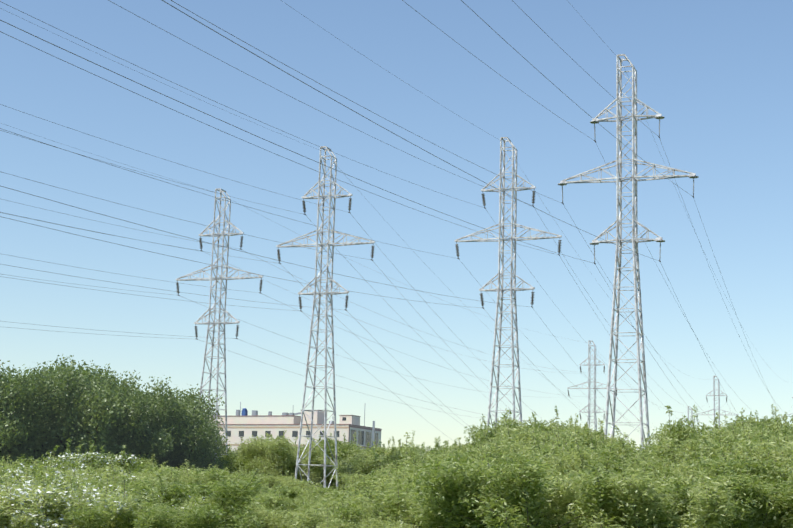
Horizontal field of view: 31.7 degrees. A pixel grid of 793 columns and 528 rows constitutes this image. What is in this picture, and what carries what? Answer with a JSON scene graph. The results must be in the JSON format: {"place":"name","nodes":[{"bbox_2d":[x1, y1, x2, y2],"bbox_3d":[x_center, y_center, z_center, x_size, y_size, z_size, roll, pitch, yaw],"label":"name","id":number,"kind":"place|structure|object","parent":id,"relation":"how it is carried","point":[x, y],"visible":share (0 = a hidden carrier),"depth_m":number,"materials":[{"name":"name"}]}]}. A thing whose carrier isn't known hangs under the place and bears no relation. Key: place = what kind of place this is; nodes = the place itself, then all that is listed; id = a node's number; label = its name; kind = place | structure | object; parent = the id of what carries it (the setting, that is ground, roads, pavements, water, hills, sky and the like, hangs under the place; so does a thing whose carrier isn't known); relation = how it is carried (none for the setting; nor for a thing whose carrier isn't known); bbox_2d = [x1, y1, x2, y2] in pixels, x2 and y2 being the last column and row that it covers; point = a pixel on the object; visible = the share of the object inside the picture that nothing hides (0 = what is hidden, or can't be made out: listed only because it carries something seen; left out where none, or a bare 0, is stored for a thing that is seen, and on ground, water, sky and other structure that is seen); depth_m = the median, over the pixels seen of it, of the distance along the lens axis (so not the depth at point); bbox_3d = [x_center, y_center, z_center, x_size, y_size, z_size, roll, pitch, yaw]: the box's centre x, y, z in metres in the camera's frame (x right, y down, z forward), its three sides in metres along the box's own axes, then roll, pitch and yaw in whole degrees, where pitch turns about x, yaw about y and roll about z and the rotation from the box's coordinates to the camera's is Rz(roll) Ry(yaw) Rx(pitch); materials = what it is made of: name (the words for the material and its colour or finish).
{"place":"outdoors","nodes":[
{"label":"outdoors","id":0,"kind":"place"},
{"bbox_2d":[204,398,381,453],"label":"building","id":1,"kind":"structure","parent":0,"point":[244,425],"depth_m":306.83,"materials":[{"name":"beige concrete"}]},
{"bbox_2d":[0,0,792,450],"label":"sky","id":2,"kind":"structure","parent":0,"point":[719,73],"materials":[{"name":"blue"}]},
{"label":"ground","id":3,"kind":"structure","parent":0,"visible":0},
{"bbox_2d":[0,493,44,527],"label":"bush","id":4,"kind":"object","parent":3,"relation":"on","point":[4,511],"visible":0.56,"depth_m":26.44,"materials":[{"name":"green plant"}]},
{"bbox_2d":[0,475,59,495],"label":"flowering bush","id":5,"kind":"object","parent":3,"relation":"on","point":[2,486],"visible":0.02,"depth_m":36.07,"materials":[{"name":"green plant"}]},
{"bbox_2d":[0,360,75,464],"bbox_3d":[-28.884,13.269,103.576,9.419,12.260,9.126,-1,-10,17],"label":"broad tree","id":6,"kind":"object","parent":3,"relation":"on","point":[12,424],"visible":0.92,"depth_m":103.56,"materials":[{"name":"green plant"}]},
{"bbox_2d":[1,463,78,483],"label":"flowering bush","id":7,"kind":"object","parent":3,"relation":"on","point":[24,478],"depth_m":44.55,"materials":[{"name":"green plant"}]},
{"bbox_2d":[0,473,92,527],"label":"flowering bush","id":8,"kind":"object","parent":3,"relation":"on","point":[28,518],"visible":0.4,"depth_m":26.38,"materials":[{"name":"green plant"}]},
{"bbox_2d":[2,365,106,463],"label":"broad tree","id":9,"kind":"object","parent":3,"relation":"on","point":[42,419],"visible":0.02,"depth_m":108.59,"materials":[{"name":"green plant"}]},
{"bbox_2d":[1,461,113,482],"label":"flowering bush","id":10,"kind":"object","parent":3,"relation":"on","point":[62,466],"depth_m":48.68,"materials":[{"name":"green plant"}]},
{"bbox_2d":[4,458,116,476],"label":"flowering bush","id":11,"kind":"object","parent":3,"relation":"on","point":[15,471],"visible":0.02,"depth_m":55.52,"materials":[{"name":"green plant"}]},
{"bbox_2d":[14,355,117,460],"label":"broad tree","id":12,"kind":"object","parent":3,"relation":"on","point":[96,372],"visible":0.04,"depth_m":114.12,"materials":[{"name":"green plant"}]},
{"bbox_2d":[7,467,127,492],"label":"bush","id":13,"kind":"object","parent":3,"relation":"on","point":[37,479],"visible":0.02,"depth_m":41.22,"materials":[{"name":"green plant"}]},
{"bbox_2d":[1,469,145,527],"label":"flowering bush","id":14,"kind":"object","parent":3,"relation":"on","point":[56,510],"visible":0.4,"depth_m":26.86,"materials":[{"name":"green plant"}]},
{"bbox_2d":[13,354,143,463],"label":"broad tree","id":15,"kind":"object","parent":3,"relation":"on","point":[94,417],"visible":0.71,"depth_m":105.31,"materials":[{"name":"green plant"}]},
{"bbox_2d":[14,461,142,482],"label":"bush","id":16,"kind":"object","parent":3,"relation":"on","point":[87,472],"visible":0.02,"depth_m":50.64,"materials":[{"name":"green plant"}]},
{"bbox_2d":[18,438,143,476],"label":"flowering bush","id":17,"kind":"object","parent":3,"relation":"on","point":[92,457],"visible":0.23,"depth_m":62.83,"materials":[{"name":"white plant"}]},
{"bbox_2d":[1,495,184,527],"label":"bush","id":18,"kind":"object","parent":3,"relation":"on","point":[97,518],"visible":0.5,"depth_m":25.74,"materials":[{"name":"green plant"}]},
{"bbox_2d":[58,469,129,494],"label":"bush","id":19,"kind":"object","parent":3,"relation":"on","point":[96,482],"visible":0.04,"depth_m":43.13,"materials":[{"name":"green plant"}]},
{"bbox_2d":[47,366,141,397],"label":"broad tree","id":20,"kind":"object","parent":3,"relation":"on","point":[125,381],"visible":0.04,"depth_m":112.57,"materials":[{"name":"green plant"}]},
{"bbox_2d":[0,465,209,508],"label":"bush","id":21,"kind":"object","parent":3,"relation":"on","point":[47,480],"visible":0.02,"depth_m":32.02,"materials":[{"name":"green plant"}]},
{"bbox_2d":[51,382,159,456],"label":"broad tree","id":22,"kind":"object","parent":3,"relation":"on","point":[151,424],"visible":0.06,"depth_m":109.24,"materials":[{"name":"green plant"}]},
{"bbox_2d":[65,485,206,527],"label":"bush","id":23,"kind":"object","parent":3,"relation":"on","point":[130,501],"visible":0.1,"depth_m":27.07,"materials":[{"name":"green plant"}]},
{"bbox_2d":[111,446,165,468],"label":"bush","id":24,"kind":"object","parent":3,"relation":"on","point":[146,460],"visible":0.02,"depth_m":104.53,"materials":[{"name":"green plant"}]},
{"bbox_2d":[104,386,181,462],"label":"broad tree","id":25,"kind":"object","parent":3,"relation":"on","point":[156,442],"visible":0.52,"depth_m":108.27,"materials":[{"name":"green plant"}]},
{"bbox_2d":[93,377,212,467],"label":"broad tree","id":26,"kind":"object","parent":3,"relation":"on","point":[174,414],"visible":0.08,"depth_m":112.13,"materials":[{"name":"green plant"}]},
{"bbox_2d":[101,453,211,491],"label":"bush","id":27,"kind":"object","parent":3,"relation":"on","point":[150,476],"visible":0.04,"depth_m":49.57,"materials":[{"name":"green plant"}]},
{"bbox_2d":[144,382,226,449],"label":"broad tree","id":28,"kind":"object","parent":3,"relation":"on","point":[192,399],"visible":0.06,"depth_m":119.03,"materials":[{"name":"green plant"}]},
{"bbox_2d":[115,468,262,527],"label":"bush","id":29,"kind":"object","parent":3,"relation":"on","point":[229,491],"visible":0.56,"depth_m":29.76,"materials":[{"name":"green plant"}]},
{"bbox_2d":[113,495,264,527],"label":"bush","id":30,"kind":"object","parent":3,"relation":"on","point":[157,516],"visible":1,"depth_m":26.03,"materials":[{"name":"green plant"}]},
{"bbox_2d":[153,405,231,469],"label":"bush","id":31,"kind":"object","parent":3,"relation":"on","point":[211,443],"visible":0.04,"depth_m":117.09,"materials":[{"name":"green plant"}]},
{"bbox_2d":[151,405,235,470],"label":"broad tree","id":32,"kind":"object","parent":3,"relation":"on","point":[189,443],"visible":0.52,"depth_m":111.65,"materials":[{"name":"green plant"}]},
{"bbox_2d":[131,461,269,496],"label":"bush","id":33,"kind":"object","parent":3,"relation":"on","point":[213,475],"visible":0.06,"depth_m":52.26,"materials":[{"name":"green plant"}]},
{"bbox_2d":[154,464,246,480],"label":"bush","id":34,"kind":"object","parent":3,"relation":"on","point":[167,466],"depth_m":91.78,"materials":[{"name":"green plant"}]},
{"bbox_2d":[176,188,262,459],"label":"pylon","id":35,"kind":"object","parent":3,"relation":"on","point":[218,235],"visible":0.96,"depth_m":123.98,"materials":[{"name":"metal"}]},
{"bbox_2d":[0,0,791,451],"bbox_3d":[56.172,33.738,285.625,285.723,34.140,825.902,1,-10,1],"label":"conductors","id":36,"kind":"object","parent":35,"relation":"attached to","point":[318,204],"visible":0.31,"depth_m":81.94,"materials":[{"name":"silver metal"}]},
{"bbox_2d":[184,452,263,474],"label":"bush","id":37,"kind":"object","parent":3,"relation":"on","point":[248,466],"visible":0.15,"depth_m":114.70,"materials":[{"name":"green plant"}]},
{"bbox_2d":[171,497,310,527],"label":"bush","id":38,"kind":"object","parent":3,"relation":"on","point":[257,509],"visible":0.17,"depth_m":31.33,"materials":[{"name":"green plant"}]},
{"bbox_2d":[176,484,311,511],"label":"bush","id":39,"kind":"object","parent":3,"relation":"on","point":[269,499],"visible":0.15,"depth_m":39.82,"materials":[{"name":"green plant"}]},
{"bbox_2d":[199,486,311,512],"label":"bush","id":40,"kind":"object","parent":3,"relation":"on","point":[294,505],"depth_m":47.73,"materials":[{"name":"green plant"}]},
{"bbox_2d":[218,482,307,500],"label":"bush","id":41,"kind":"object","parent":3,"relation":"on","point":[294,493],"visible":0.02,"depth_m":59.14,"materials":[{"name":"green plant"}]},
{"bbox_2d":[233,430,322,484],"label":"bush","id":42,"kind":"object","parent":3,"relation":"on","point":[275,451],"visible":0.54,"depth_m":115.06,"materials":[{"name":"green plant"}]},
{"bbox_2d":[252,471,326,489],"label":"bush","id":43,"kind":"object","parent":3,"relation":"on","point":[280,480],"visible":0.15,"depth_m":94.05,"materials":[{"name":"green plant"}]},
{"bbox_2d":[260,506,354,527],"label":"bush","id":44,"kind":"object","parent":3,"relation":"on","point":[283,522],"visible":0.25,"depth_m":30.76,"materials":[{"name":"green plant"}]},
{"bbox_2d":[308,483,340,497],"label":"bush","id":45,"kind":"object","parent":3,"relation":"on","point":[317,491],"depth_m":80.07,"materials":[{"name":"green plant"}]},
{"bbox_2d":[276,146,374,488],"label":"pylon","id":46,"kind":"object","parent":3,"relation":"on","point":[321,245],"visible":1,"depth_m":112.53,"materials":[{"name":"metal"}]},
{"bbox_2d":[301,457,359,491],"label":"bush","id":47,"kind":"object","parent":3,"relation":"on","point":[350,467],"visible":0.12,"depth_m":114.69,"materials":[{"name":"green plant"}]},
{"bbox_2d":[296,430,366,472],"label":"bush","id":48,"kind":"object","parent":3,"relation":"on","point":[344,446],"visible":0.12,"depth_m":119.78,"materials":[{"name":"green plant"}]},
{"bbox_2d":[293,485,382,519],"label":"bush","id":49,"kind":"object","parent":3,"relation":"on","point":[325,503],"visible":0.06,"depth_m":34.49,"materials":[{"name":"green plant"}]},
{"bbox_2d":[294,494,390,527],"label":"bush","id":50,"kind":"object","parent":3,"relation":"on","point":[341,515],"visible":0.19,"depth_m":28.24,"materials":[{"name":"green plant"}]},
{"bbox_2d":[301,448,397,489],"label":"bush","id":51,"kind":"object","parent":3,"relation":"on","point":[321,474],"visible":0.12,"depth_m":113.78,"materials":[{"name":"green plant"}]},
{"bbox_2d":[321,480,382,504],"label":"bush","id":52,"kind":"object","parent":3,"relation":"on","point":[338,493],"visible":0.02,"depth_m":43.72,"materials":[{"name":"green plant"}]},
{"bbox_2d":[330,466,393,493],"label":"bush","id":53,"kind":"object","parent":3,"relation":"on","point":[345,477],"visible":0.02,"depth_m":69.45,"materials":[{"name":"green plant"}]},
{"bbox_2d":[290,496,434,527],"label":"bush","id":54,"kind":"object","parent":3,"relation":"on","point":[309,522],"visible":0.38,"depth_m":28.61,"materials":[{"name":"green plant"}]},
{"bbox_2d":[326,437,402,478],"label":"bush","id":55,"kind":"object","parent":3,"relation":"on","point":[356,455],"visible":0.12,"depth_m":117.14,"materials":[{"name":"green plant"}]},
{"bbox_2d":[319,508,415,527],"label":"bush","id":56,"kind":"object","parent":3,"relation":"on","point":[335,523],"visible":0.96,"depth_m":25.59,"materials":[{"name":"green plant"}]},
{"bbox_2d":[357,460,428,491],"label":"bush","id":57,"kind":"object","parent":3,"relation":"on","point":[378,475],"visible":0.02,"depth_m":49.68,"materials":[{"name":"green plant"}]},
{"bbox_2d":[350,430,437,452],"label":"willow tree","id":58,"kind":"object","parent":3,"relation":"on","point":[403,444],"depth_m":121.58,"materials":[{"name":"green plant"}]},
{"bbox_2d":[354,488,435,515],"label":"bush","id":59,"kind":"object","parent":3,"relation":"on","point":[370,509],"depth_m":29.21,"materials":[{"name":"green plant"}]},
{"bbox_2d":[357,439,433,471],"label":"bush","id":60,"kind":"object","parent":3,"relation":"on","point":[394,457],"visible":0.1,"depth_m":115.37,"materials":[{"name":"green plant"}]},
{"bbox_2d":[367,466,423,494],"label":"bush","id":61,"kind":"object","parent":3,"relation":"on","point":[383,481],"depth_m":37.22,"materials":[{"name":"green plant"}]},
{"bbox_2d":[381,472,423,496],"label":"bush","id":62,"kind":"object","parent":3,"relation":"on","point":[407,488],"visible":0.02,"depth_m":34.06,"materials":[{"name":"green plant"}]},
{"bbox_2d":[382,465,443,489],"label":"bush","id":63,"kind":"object","parent":3,"relation":"on","point":[409,473],"depth_m":45.53,"materials":[{"name":"green plant"}]},
{"bbox_2d":[388,449,473,472],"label":"bush","id":64,"kind":"object","parent":3,"relation":"on","point":[405,463],"visible":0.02,"depth_m":53.57,"materials":[{"name":"green plant"}]},
{"bbox_2d":[414,441,464,469],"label":"bush","id":65,"kind":"object","parent":3,"relation":"on","point":[440,455],"visible":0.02,"depth_m":60.22,"materials":[{"name":"green plant"}]},
{"bbox_2d":[412,439,479,473],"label":"bush","id":66,"kind":"object","parent":3,"relation":"on","point":[430,462],"depth_m":48.78,"materials":[{"name":"green plant"}]},
{"bbox_2d":[426,436,481,461],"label":"bush","id":67,"kind":"object","parent":3,"relation":"on","point":[441,450],"depth_m":77.40,"materials":[{"name":"green plant"}]},
{"bbox_2d":[445,437,473,454],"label":"willow tree","id":68,"kind":"object","parent":3,"relation":"on","point":[460,447],"visible":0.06,"depth_m":95.52,"materials":[{"name":"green plant"}]},
{"bbox_2d":[355,478,568,527],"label":"bush","id":69,"kind":"object","parent":3,"relation":"on","point":[387,498],"visible":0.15,"depth_m":27.97,"materials":[{"name":"green plant"}]},
{"bbox_2d":[392,432,540,469],"bbox_3d":[3.880,9.333,55.776,7.678,5.228,5.759,3,-10,-9],"label":"bush","id":70,"kind":"object","parent":3,"relation":"on","point":[411,455],"visible":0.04,"depth_m":56.82,"materials":[{"name":"green plant"}]},
{"bbox_2d":[455,137,561,433],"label":"pylon","id":71,"kind":"object","parent":3,"relation":"on","point":[511,289],"visible":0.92,"depth_m":110.83,"materials":[{"name":"metal"}]},
{"bbox_2d":[407,446,623,527],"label":"bush","id":72,"kind":"object","parent":3,"relation":"on","point":[455,488],"visible":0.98,"depth_m":25.09,"materials":[{"name":"green plant"}]},
{"bbox_2d":[463,406,580,447],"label":"willow tree","id":73,"kind":"object","parent":3,"relation":"on","point":[491,433],"visible":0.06,"depth_m":76.46,"materials":[{"name":"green plant"}]},
{"bbox_2d":[470,426,577,460],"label":"bush","id":74,"kind":"object","parent":3,"relation":"on","point":[537,443],"depth_m":38.42,"materials":[{"name":"green plant"}]},
{"bbox_2d":[444,431,625,472],"bbox_3d":[3.633,6.294,35.486,4.757,4.130,5.174,9,-12,-35],"label":"bush","id":75,"kind":"object","parent":3,"relation":"on","point":[470,446],"visible":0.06,"depth_m":35.19,"materials":[{"name":"green plant"}]},
{"bbox_2d":[480,413,590,454],"bbox_3d":[4.791,7.912,47.585,5.312,5.230,7.620,2,-10,-1],"label":"willow tree","id":76,"kind":"object","parent":3,"relation":"on","point":[516,437],"visible":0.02,"depth_m":45.49,"materials":[{"name":"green plant"}]},
{"bbox_2d":[477,431,598,479],"bbox_3d":[3.546,6.151,34.144,3.445,3.960,4.593,2,-10,-4],"label":"bush","id":77,"kind":"object","parent":3,"relation":"on","point":[569,464],"visible":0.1,"depth_m":32.83,"materials":[{"name":"green plant"}]},
{"bbox_2d":[470,428,610,466],"bbox_3d":[4.220,7.016,40.873,4.872,4.638,4.077,7,-11,-28],"label":"bush","id":78,"kind":"object","parent":3,"relation":"on","point":[502,446],"visible":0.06,"depth_m":40.80,"materials":[{"name":"green plant"}]},
{"bbox_2d":[505,451,578,481],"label":"bush","id":79,"kind":"object","parent":3,"relation":"on","point":[516,464],"depth_m":30.28,"materials":[{"name":"green plant"}]},
{"bbox_2d":[475,417,609,447],"bbox_3d":[6.911,10.279,63.889,6.659,6.344,6.177,9,-12,-35],"label":"willow tree","id":80,"kind":"object","parent":3,"relation":"on","point":[587,436],"visible":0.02,"depth_m":62.87,"materials":[{"name":"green plant"}]},
{"bbox_2d":[499,425,638,467],"bbox_3d":[5.310,7.692,45.173,4.184,4.862,5.406,6,-11,-21],"label":"bush","id":81,"kind":"object","parent":3,"relation":"on","point":[619,450],"depth_m":44.02,"materials":[{"name":"green plant"}]},
{"bbox_2d":[517,413,629,449],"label":"willow tree","id":82,"kind":"object","parent":3,"relation":"on","point":[584,427],"visible":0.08,"depth_m":67.30,"materials":[{"name":"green plant"}]},
{"bbox_2d":[513,468,643,526],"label":"bush","id":83,"kind":"object","parent":3,"relation":"on","point":[570,483],"depth_m":27.27,"materials":[{"name":"green plant"}]},
{"bbox_2d":[567,340,616,430],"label":"pylon","id":84,"kind":"object","parent":3,"relation":"on","point":[594,381],"visible":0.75,"depth_m":258.05,"materials":[{"name":"metal"}]},
{"bbox_2d":[494,435,730,476],"bbox_3d":[5.223,6.277,34.549,6.549,3.944,4.990,1,-10,3],"label":"bush","id":85,"kind":"object","parent":3,"relation":"on","point":[633,458],"visible":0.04,"depth_m":34.23,"materials":[{"name":"green plant"}]},
{"bbox_2d":[558,54,698,450],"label":"pylon","id":86,"kind":"object","parent":3,"relation":"on","point":[635,223],"visible":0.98,"depth_m":90.67,"materials":[{"name":"metal"}]},
{"bbox_2d":[559,461,700,496],"bbox_3d":[5.752,5.809,29.974,5.098,3.302,3.378,5,-11,-19],"label":"bush","id":87,"kind":"object","parent":3,"relation":"on","point":[666,475],"depth_m":30.40,"materials":[{"name":"green plant"}]},
{"bbox_2d":[532,461,743,527],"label":"bush","id":88,"kind":"object","parent":3,"relation":"on","point":[634,502],"visible":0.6,"depth_m":24.88,"materials":[{"name":"green plant"}]},
{"bbox_2d":[647,464,699,496],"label":"bush","id":89,"kind":"object","parent":3,"relation":"on","point":[667,480],"depth_m":30.70,"materials":[{"name":"green plant"}]},
{"bbox_2d":[610,459,792,527],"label":"bush","id":90,"kind":"object","parent":3,"relation":"on","point":[748,494],"visible":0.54,"depth_m":25.45,"materials":[{"name":"green plant"}]},
{"bbox_2d":[673,457,732,490],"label":"bush","id":91,"kind":"object","parent":3,"relation":"on","point":[692,475],"visible":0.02,"depth_m":29.84,"materials":[{"name":"green plant"}]},
{"bbox_2d":[649,444,758,478],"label":"bush","id":92,"kind":"object","parent":3,"relation":"on","point":[680,469],"visible":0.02,"depth_m":34.80,"materials":[{"name":"green plant"}]},
{"bbox_2d":[627,424,784,471],"bbox_3d":[8.586,6.694,37.921,5.016,4.467,4.811,-4,-11,29],"label":"bush","id":93,"kind":"object","parent":3,"relation":"on","point":[711,449],"visible":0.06,"depth_m":37.10,"materials":[{"name":"green plant"}]},
{"bbox_2d":[646,418,766,447],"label":"willow tree","id":94,"kind":"object","parent":3,"relation":"on","point":[656,437],"visible":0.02,"depth_m":74.31,"materials":[{"name":"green plant"}]},
{"bbox_2d":[624,437,792,505],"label":"bush","id":95,"kind":"object","parent":3,"relation":"on","point":[754,468],"visible":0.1,"depth_m":29.68,"materials":[{"name":"green plant"}]},
{"bbox_2d":[657,404,764,452],"bbox_3d":[11.704,8.070,49.463,6.231,5.982,4.920,-8,-14,44],"label":"willow tree","id":96,"kind":"object","parent":3,"relation":"on","point":[683,432],"visible":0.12,"depth_m":49.05,"materials":[{"name":"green plant"}]},
{"bbox_2d":[634,433,791,465],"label":"bush","id":97,"kind":"object","parent":3,"relation":"on","point":[675,437],"depth_m":42.75,"materials":[{"name":"green plant"}]},
{"bbox_2d":[696,376,737,429],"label":"pylon","id":98,"kind":"object","parent":3,"relation":"on","point":[714,395],"visible":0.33,"depth_m":343.79,"materials":[{"name":"metal"}]},
{"bbox_2d":[703,412,790,436],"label":"willow tree","id":99,"kind":"object","parent":3,"relation":"on","point":[747,421],"visible":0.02,"depth_m":66.08,"materials":[{"name":"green plant"}]},
{"bbox_2d":[706,426,792,480],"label":"bush","id":100,"kind":"object","parent":3,"relation":"on","point":[783,454],"depth_m":31.14,"materials":[{"name":"green plant"}]},
{"bbox_2d":[722,404,790,430],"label":"willow tree","id":101,"kind":"object","parent":3,"relation":"on","point":[771,420],"visible":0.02,"depth_m":77.72,"materials":[{"name":"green plant"}]},
{"bbox_2d":[728,414,785,445],"bbox_3d":[12.080,7.622,44.934,5.351,5.282,7.246,6,-11,-23],"label":"willow tree","id":102,"kind":"object","parent":3,"relation":"on","point":[777,422],"depth_m":43.66,"materials":[{"name":"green plant"}]},
{"bbox_2d":[732,416,790,451],"bbox_3d":[12.242,6.947,39.971,5.293,4.893,6.994,-4,-12,30],"label":"willow tree","id":103,"kind":"object","parent":3,"relation":"on","point":[744,433],"visible":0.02,"depth_m":38.49,"materials":[{"name":"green plant"}]},
{"bbox_2d":[743,460,792,505],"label":"bush","id":104,"kind":"object","parent":3,"relation":"on","point":[767,478],"visible":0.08,"depth_m":29.39,"materials":[{"name":"green plant"}]},
{"bbox_2d":[764,450,792,484],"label":"bush","id":105,"kind":"object","parent":3,"relation":"on","point":[789,463],"visible":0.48,"depth_m":29.83,"materials":[{"name":"green plant"}]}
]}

